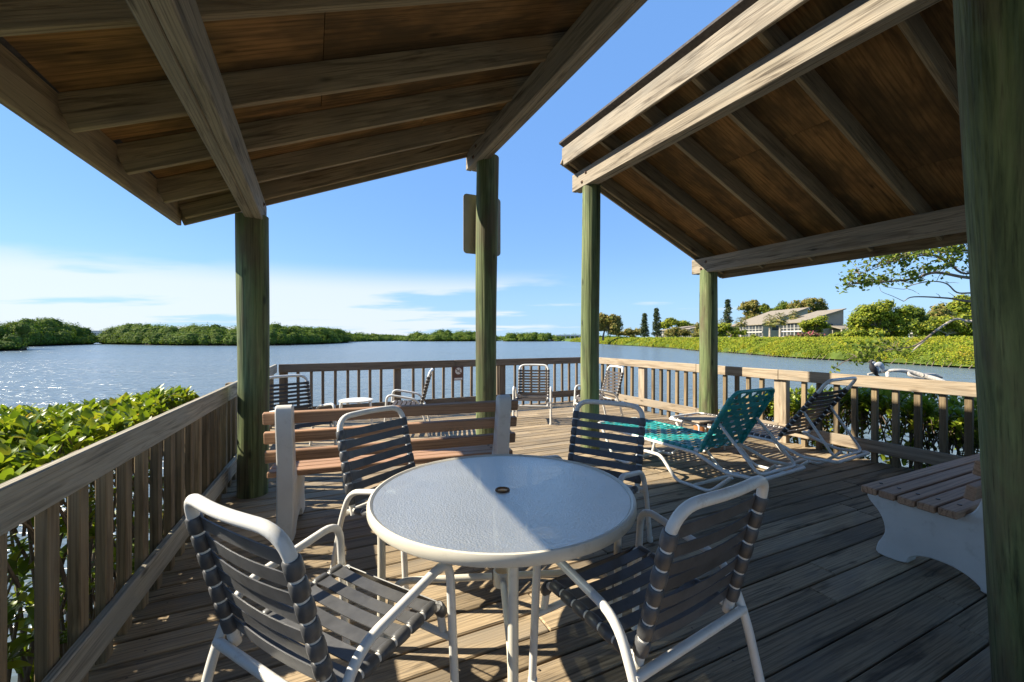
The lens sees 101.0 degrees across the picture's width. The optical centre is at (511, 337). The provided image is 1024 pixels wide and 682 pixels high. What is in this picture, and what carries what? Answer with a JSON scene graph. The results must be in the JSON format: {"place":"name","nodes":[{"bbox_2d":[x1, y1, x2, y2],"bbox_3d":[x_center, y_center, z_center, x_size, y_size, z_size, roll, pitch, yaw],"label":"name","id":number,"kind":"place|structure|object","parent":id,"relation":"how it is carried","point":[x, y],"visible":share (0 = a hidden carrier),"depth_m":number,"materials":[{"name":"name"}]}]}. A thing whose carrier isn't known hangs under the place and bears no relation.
{"place":"outdoors","nodes":[
{"label":"outdoors","id":0,"kind":"place"},
{"bbox_2d":[0,0,970,337],"label":"sky","id":1,"kind":"structure","parent":0,"point":[386,255],"materials":[{"name":"blue"}]},
{"bbox_2d":[0,341,979,681],"bbox_3d":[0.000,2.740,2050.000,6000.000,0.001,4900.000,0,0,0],"label":"water","id":2,"kind":"structure","parent":0,"point":[42,377],"depth_m":36.51,"materials":[{"name":"blue liquid"}]},
{"bbox_2d":[0,320,33,350],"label":"mangrove island","id":3,"kind":"structure","parent":2,"relation":"in","point":[14,335],"depth_m":93.52,"materials":[{"name":"green plant"}]},
{"bbox_2d":[20,316,98,345],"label":"mangrove island","id":4,"kind":"structure","parent":2,"relation":"in","point":[50,331],"depth_m":155.89,"materials":[{"name":"green plant"}]},
{"bbox_2d":[0,383,199,681],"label":"mangrove bush","id":5,"kind":"object","parent":2,"relation":"in","point":[32,438],"visible":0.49,"depth_m":2.35,"materials":[{"name":"green plant"}]},
{"bbox_2d":[96,321,354,345],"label":"mangrove island","id":6,"kind":"structure","parent":2,"relation":"in","point":[159,334],"depth_m":164.17,"materials":[{"name":"green plant"}]},
{"bbox_2d":[346,331,406,341],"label":"mangrove island","id":7,"kind":"structure","parent":2,"relation":"in","point":[359,336],"depth_m":339.21,"materials":[{"name":"green plant"}]},
{"bbox_2d":[398,328,502,340],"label":"mangrove island","id":8,"kind":"structure","parent":2,"relation":"in","point":[447,335],"depth_m":332.63,"materials":[{"name":"green plant"}]},
{"bbox_2d":[400,333,627,338],"bbox_3d":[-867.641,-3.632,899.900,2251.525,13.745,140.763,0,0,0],"label":"woods","id":9,"kind":"object","parent":2,"relation":"on","point":[564,336],"visible":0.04,"depth_m":857.39,"materials":[{"name":"green plant"}]},
{"bbox_2d":[499,332,565,340],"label":"mangrove island","id":10,"kind":"structure","parent":2,"relation":"in","point":[535,336],"depth_m":325.61,"materials":[{"name":"green plant"}]},
{"bbox_2d":[89,400,991,681],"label":"deck","id":11,"kind":"structure","parent":2,"relation":"in","point":[829,592],"depth_m":2.32,"materials":[{"name":"brown wood"}]},
{"bbox_2d":[0,364,276,681],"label":"deck railing","id":12,"kind":"object","parent":11,"relation":"on","point":[198,436],"visible":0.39,"depth_m":1.89,"materials":[{"name":"brown wood"}]},
{"bbox_2d":[269,374,336,445],"bbox_3d":[-2.648,0.958,5.218,0.709,0.966,0.663,0,0,38],"label":"strap chair","id":13,"kind":"object","parent":11,"relation":"on","point":[308,401],"visible":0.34,"depth_m":5.38,"materials":[{"name":"grey vinyl"},{"name":"white paint"}]},
{"bbox_2d":[184,494,458,681],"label":"strap chair","id":14,"kind":"object","parent":11,"relation":"on","point":[280,624],"visible":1,"depth_m":1.35,"materials":[{"name":"white paint"}]},
{"bbox_2d":[0,0,647,498],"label":"shelter","id":15,"kind":"object","parent":11,"relation":"on","point":[188,112],"visible":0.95,"depth_m":2.87,"materials":[{"name":"brown wood"}]},
{"bbox_2d":[463,194,500,255],"bbox_3d":[-0.350,-1.340,5.028,0.475,0.700,0.028,0,0,-25],"label":"metal sign","id":16,"kind":"object","parent":15,"relation":"attached to","point":[469,223],"visible":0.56,"depth_m":4.97,"materials":[{"name":"beige metal"}]},
{"bbox_2d":[339,397,372,424],"bbox_3d":[-2.420,1.198,6.550,0.509,0.481,0.500,0,0,-17],"label":"side table","id":17,"kind":"object","parent":11,"relation":"on","point":[356,400],"visible":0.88,"depth_m":6.47,"materials":[{"name":"white paint"}]},
{"bbox_2d":[330,405,415,610],"bbox_3d":[-0.675,0.958,2.670,0.709,0.966,0.663,0,0,32],"label":"strap chair","id":18,"kind":"object","parent":11,"relation":"on","point":[355,493],"visible":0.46,"depth_m":2.70,"materials":[{"name":"white paint"}]},
{"bbox_2d":[262,395,517,540],"bbox_3d":[-0.938,0.960,3.536,1.920,0.973,0.719,0,0,-19],"label":"park bench","id":19,"kind":"object","parent":11,"relation":"on","point":[291,468],"visible":0.74,"depth_m":3.28,"materials":[{"name":"wood"}]},
{"bbox_2d":[384,368,433,435],"bbox_3d":[-1.559,0.958,6.458,0.709,0.966,0.663,0,0,-8],"label":"strap chair","id":20,"kind":"object","parent":11,"relation":"on","point":[422,396],"visible":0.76,"depth_m":6.36,"materials":[{"name":"white paint"}]},
{"bbox_2d":[279,357,580,409],"bbox_3d":[-1.063,1.300,8.424,6.290,1.721,0.131,0,0,-25],"label":"deck railing","id":21,"kind":"object","parent":11,"relation":"attached to","point":[398,366],"visible":0.45,"depth_m":8.09,"materials":[{"name":"brown wood"}]},
{"bbox_2d":[453,367,462,380],"bbox_3d":[-1.058,0.705,8.336,0.200,0.270,0.020,0,0,-25],"label":"no smoking sign","id":22,"kind":"object","parent":21,"relation":"hanging from","point":[457,373],"visible":1,"depth_m":8.33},
{"bbox_2d":[366,454,636,681],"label":"patio table","id":23,"kind":"object","parent":11,"relation":"on","point":[468,511],"visible":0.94,"depth_m":1.78,"materials":[{"name":"white glass"}]},
{"bbox_2d":[512,364,551,424],"bbox_3d":[0.366,0.958,7.361,0.663,0.966,0.709,0,0,6],"label":"strap chair","id":24,"kind":"object","parent":11,"relation":"on","point":[539,398],"visible":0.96,"depth_m":7.55,"materials":[{"name":"white paint"}]},
{"bbox_2d":[573,365,623,423],"bbox_3d":[1.479,0.958,7.166,0.709,0.966,0.663,0,0,-15],"label":"strap chair","id":25,"kind":"object","parent":11,"relation":"on","point":[617,391],"visible":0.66,"depth_m":7.21,"materials":[{"name":"white paint"}]},
{"bbox_2d":[546,399,652,542],"bbox_3d":[0.550,0.958,2.920,0.663,0.966,0.709,0,0,35],"label":"strap chair","id":26,"kind":"object","parent":11,"relation":"on","point":[636,475],"visible":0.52,"depth_m":3.08,"materials":[{"name":"white paint"}]},
{"bbox_2d":[528,475,768,681],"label":"strap chair","id":27,"kind":"object","parent":11,"relation":"on","point":[658,615],"visible":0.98,"depth_m":1.50,"materials":[{"name":"white paint"}]},
{"bbox_2d":[694,425,708,437],"bbox_3d":[2.740,1.325,6.120,0.236,0.225,0.236,0,0,0],"label":"clay pot","id":28,"kind":"object","parent":11,"relation":"on","point":[701,428],"visible":0.09,"depth_m":6.04,"materials":[{"name":"ceramic"}]},
{"bbox_2d":[598,387,805,491],"bbox_3d":[1.856,0.954,4.561,0.736,0.972,2.079,0,0,-30],"label":"sun lounger","id":29,"kind":"object","parent":11,"relation":"on","point":[717,429],"visible":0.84,"depth_m":4.09,"materials":[{"name":"white paint"}]},
{"bbox_2d":[678,415,725,452],"bbox_3d":[2.460,1.238,5.460,0.509,0.401,0.338,0,0,-25],"label":"side table","id":30,"kind":"object","parent":11,"relation":"on","point":[697,420],"visible":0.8,"depth_m":5.43,"materials":[{"name":"white plastic"}]},
{"bbox_2d":[669,377,869,473],"bbox_3d":[2.913,0.921,5.058,0.710,1.036,2.003,0,0,-30],"label":"sun lounger","id":31,"kind":"object","parent":11,"relation":"on","point":[788,429],"visible":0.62,"depth_m":4.53,"materials":[{"name":"grey vinyl"},{"name":"white paint"}]},
{"bbox_2d":[599,357,976,470],"bbox_3d":[3.786,1.300,5.772,0.131,1.721,8.776,0,0,-25],"label":"deck railing","id":32,"kind":"object","parent":11,"relation":"attached to","point":[917,454],"visible":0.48,"depth_m":5.22,"materials":[{"name":"beige wood"}]},
{"bbox_2d":[559,0,1023,681],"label":"shelter","id":33,"kind":"object","parent":11,"relation":"on","point":[747,136],"visible":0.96,"depth_m":3.68,"materials":[{"name":"brown wood"}]},
{"bbox_2d":[861,453,986,593],"bbox_3d":[3.351,0.960,2.921,1.920,0.973,0.719,0,0,-25],"label":"park bench","id":34,"kind":"object","parent":11,"relation":"on","point":[935,512],"visible":0.59,"depth_m":2.63,"materials":[{"name":"concrete"}]},
{"bbox_2d":[718,384,979,468],"bbox_3d":[5.390,1.718,5.691,3.011,2.273,4.593,0,0,-24],"label":"mangrove bush","id":35,"kind":"object","parent":2,"relation":"in","point":[930,415],"visible":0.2,"depth_m":5.11,"materials":[{"name":"green plant"}]},
{"bbox_2d":[867,369,961,397],"bbox_3d":[7.001,0.846,7.231,1.464,0.628,0.651,0,0,36],"label":"dead branch","id":36,"kind":"object","parent":35,"relation":"on","point":[920,375],"visible":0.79,"depth_m":7.25,"materials":[{"name":"white wood"}]},
{"bbox_2d":[869,359,884,375],"bbox_3d":[6.378,0.570,7.400,0.221,0.385,0.151,0,0,0],"label":"bird","id":37,"kind":"object","parent":36,"relation":"on","point":[874,367],"visible":0.99,"depth_m":7.36},
{"bbox_2d":[829,244,971,372],"bbox_3d":[9.797,-0.161,8.999,6.558,7.049,1.611,0,0,0],"label":"shore tree","id":38,"kind":"object","parent":2,"relation":"in","point":[872,350],"visible":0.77,"depth_m":9.01,"materials":[{"name":"green plant"}]},
{"bbox_2d":[556,335,580,337],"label":"bridge","id":39,"kind":"structure","parent":0,"point":[568,335],"depth_m":756.00,"materials":[{"name":"grey concrete"}]},
{"bbox_2d":[655,326,694,336],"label":"condo house","id":40,"kind":"structure","parent":0,"point":[662,332],"depth_m":209.55,"materials":[{"name":"paint"}]},
{"bbox_2d":[680,327,695,336],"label":"condo house","id":41,"kind":"structure","parent":0,"point":[690,328],"depth_m":192.72,"materials":[{"name":"paint"}]},
{"bbox_2d":[562,335,974,368],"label":"lawn","id":42,"kind":"structure","parent":0,"point":[567,339],"depth_m":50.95,"materials":[{"name":"green plant"}]},
{"bbox_2d":[599,312,623,340],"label":"tree","id":43,"kind":"object","parent":42,"relation":"on","point":[611,324],"visible":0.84,"depth_m":167.90,"materials":[{"name":"green plant"}]},
{"bbox_2d":[614,328,642,336],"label":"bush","id":44,"kind":"object","parent":42,"relation":"on","point":[630,332],"visible":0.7,"depth_m":197.88,"materials":[{"name":"green plant"}]},
{"bbox_2d":[640,313,649,336],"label":"pine tree","id":45,"kind":"object","parent":42,"relation":"on","point":[645,327],"visible":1,"depth_m":189.28,"materials":[{"name":"green plant"}]},
{"bbox_2d":[651,307,661,336],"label":"pine tree","id":46,"kind":"object","parent":42,"relation":"on","point":[656,328],"visible":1,"depth_m":184.44,"materials":[{"name":"green plant"}]},
{"bbox_2d":[659,317,694,328],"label":"tree","id":47,"kind":"object","parent":42,"relation":"on","point":[670,322],"visible":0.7,"depth_m":228.61,"materials":[{"name":"green plant"}]},
{"bbox_2d":[663,326,691,336],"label":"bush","id":48,"kind":"object","parent":42,"relation":"on","point":[679,332],"visible":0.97,"depth_m":149.23,"materials":[{"name":"green plant"}]},
{"bbox_2d":[690,331,698,336],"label":"bush","id":49,"kind":"object","parent":42,"relation":"on","point":[695,334],"visible":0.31,"depth_m":129.46,"materials":[{"name":"green plant"}]},
{"bbox_2d":[692,322,698,332],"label":"tree","id":50,"kind":"object","parent":42,"relation":"on","point":[696,329],"visible":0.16,"depth_m":139.42,"materials":[{"name":"green plant"}]},
{"bbox_2d":[722,299,733,336],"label":"pine tree","id":51,"kind":"object","parent":42,"relation":"on","point":[727,313],"visible":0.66,"depth_m":164.57,"materials":[{"name":"green plant"}]},
{"bbox_2d":[718,322,748,336],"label":"tree","id":52,"kind":"object","parent":42,"relation":"on","point":[729,329],"visible":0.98,"depth_m":111.90,"materials":[{"name":"green plant"}]},
{"bbox_2d":[718,324,757,336],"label":"bush","id":53,"kind":"object","parent":42,"relation":"on","point":[721,333],"visible":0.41,"depth_m":119.48,"materials":[{"name":"green plant"}]},
{"bbox_2d":[734,317,747,336],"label":"palm tree","id":54,"kind":"object","parent":42,"relation":"on","point":[744,323],"visible":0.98,"depth_m":117.77,"materials":[{"name":"green plant"}]},
{"bbox_2d":[737,299,762,320],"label":"tree","id":55,"kind":"object","parent":42,"relation":"on","point":[751,307],"visible":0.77,"depth_m":173.53,"materials":[{"name":"green plant"}]},
{"bbox_2d":[759,303,772,312],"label":"tree","id":56,"kind":"object","parent":42,"relation":"on","point":[764,307],"visible":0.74,"depth_m":164.71,"materials":[{"name":"green plant"}]},
{"bbox_2d":[762,314,775,336],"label":"palm tree","id":57,"kind":"object","parent":42,"relation":"on","point":[770,324],"visible":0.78,"depth_m":101.83,"materials":[{"name":"green plant"}]},
{"bbox_2d":[771,312,788,336],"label":"palm tree","id":58,"kind":"object","parent":42,"relation":"on","point":[779,322],"visible":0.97,"depth_m":97.78,"materials":[{"name":"green plant"}]},
{"bbox_2d":[772,300,789,310],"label":"tree","id":59,"kind":"object","parent":42,"relation":"on","point":[782,305],"visible":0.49,"depth_m":169.66,"materials":[{"name":"green plant"}]},
{"bbox_2d":[787,310,802,319],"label":"palm tree","id":60,"kind":"object","parent":42,"relation":"on","point":[793,315],"visible":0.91,"depth_m":117.73,"materials":[{"name":"green plant"}]},
{"bbox_2d":[782,331,824,336],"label":"bush","id":61,"kind":"object","parent":42,"relation":"on","point":[810,334],"visible":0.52,"depth_m":95.76,"materials":[{"name":"green plant"}]},
{"bbox_2d":[786,297,828,312],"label":"tree","id":62,"kind":"object","parent":42,"relation":"on","point":[816,304],"visible":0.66,"depth_m":148.18,"materials":[{"name":"green plant"}]},
{"bbox_2d":[781,308,847,336],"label":"condo house","id":63,"kind":"structure","parent":42,"relation":"on","point":[835,318],"depth_m":110.16,"materials":[{"name":"grey"}]},
{"bbox_2d":[781,324,786,330],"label":"window","id":64,"kind":"structure","parent":63,"relation":"in","point":[784,328],"depth_m":117.17,"materials":[{"name":"white glass"}]},
{"bbox_2d":[787,323,793,330],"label":"window","id":65,"kind":"structure","parent":63,"relation":"in","point":[790,327],"depth_m":114.51,"materials":[{"name":"white glass"}]},
{"bbox_2d":[794,323,801,330],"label":"window","id":66,"kind":"structure","parent":63,"relation":"in","point":[796,327],"depth_m":112.22,"materials":[{"name":"white glass"}]},
{"bbox_2d":[797,315,831,332],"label":"tree","id":67,"kind":"object","parent":42,"relation":"on","point":[817,324],"visible":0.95,"depth_m":99.72,"materials":[{"name":"green plant"}]},
{"bbox_2d":[827,332,842,336],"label":"bush","id":68,"kind":"object","parent":42,"relation":"on","point":[835,334],"visible":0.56,"depth_m":83.91,"materials":[{"name":"green plant"}]},
{"bbox_2d":[842,298,919,336],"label":"tree","id":69,"kind":"object","parent":42,"relation":"on","point":[886,318],"visible":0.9,"depth_m":70.64,"materials":[{"name":"green plant"}]},
{"bbox_2d":[903,304,937,336],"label":"tree","id":70,"kind":"object","parent":42,"relation":"on","point":[920,316],"visible":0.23,"depth_m":74.07,"materials":[{"name":"green plant"}]},
{"bbox_2d":[925,301,958,318],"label":"tree","id":71,"kind":"object","parent":42,"relation":"on","point":[939,310],"visible":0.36,"depth_m":80.98,"materials":[{"name":"green plant"}]},
{"bbox_2d":[915,310,972,336],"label":"tree","id":72,"kind":"object","parent":42,"relation":"on","point":[956,328],"visible":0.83,"depth_m":69.10,"materials":[{"name":"green plant"}]},
{"bbox_2d":[944,294,971,316],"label":"tree","id":73,"kind":"object","parent":42,"relation":"on","point":[955,307],"visible":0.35,"depth_m":89.28,"materials":[{"name":"green plant"}]},
{"bbox_2d":[732,307,809,336],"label":"condo house","id":74,"kind":"structure","parent":0,"point":[756,326],"depth_m":131.32,"materials":[{"name":"paint"}]},
{"bbox_2d":[749,325,755,331],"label":"window","id":75,"kind":"structure","parent":74,"relation":"in","point":[752,328],"depth_m":133.36,"materials":[{"name":"white glass"}]},
{"bbox_2d":[756,325,762,331],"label":"window","id":76,"kind":"structure","parent":74,"relation":"in","point":[758,327],"depth_m":129.60,"materials":[{"name":"white glass"}]},
{"bbox_2d":[772,326,778,330],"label":"window","id":77,"kind":"structure","parent":74,"relation":"in","point":[776,328],"depth_m":127.93,"materials":[{"name":"grey glass"}]}
]}

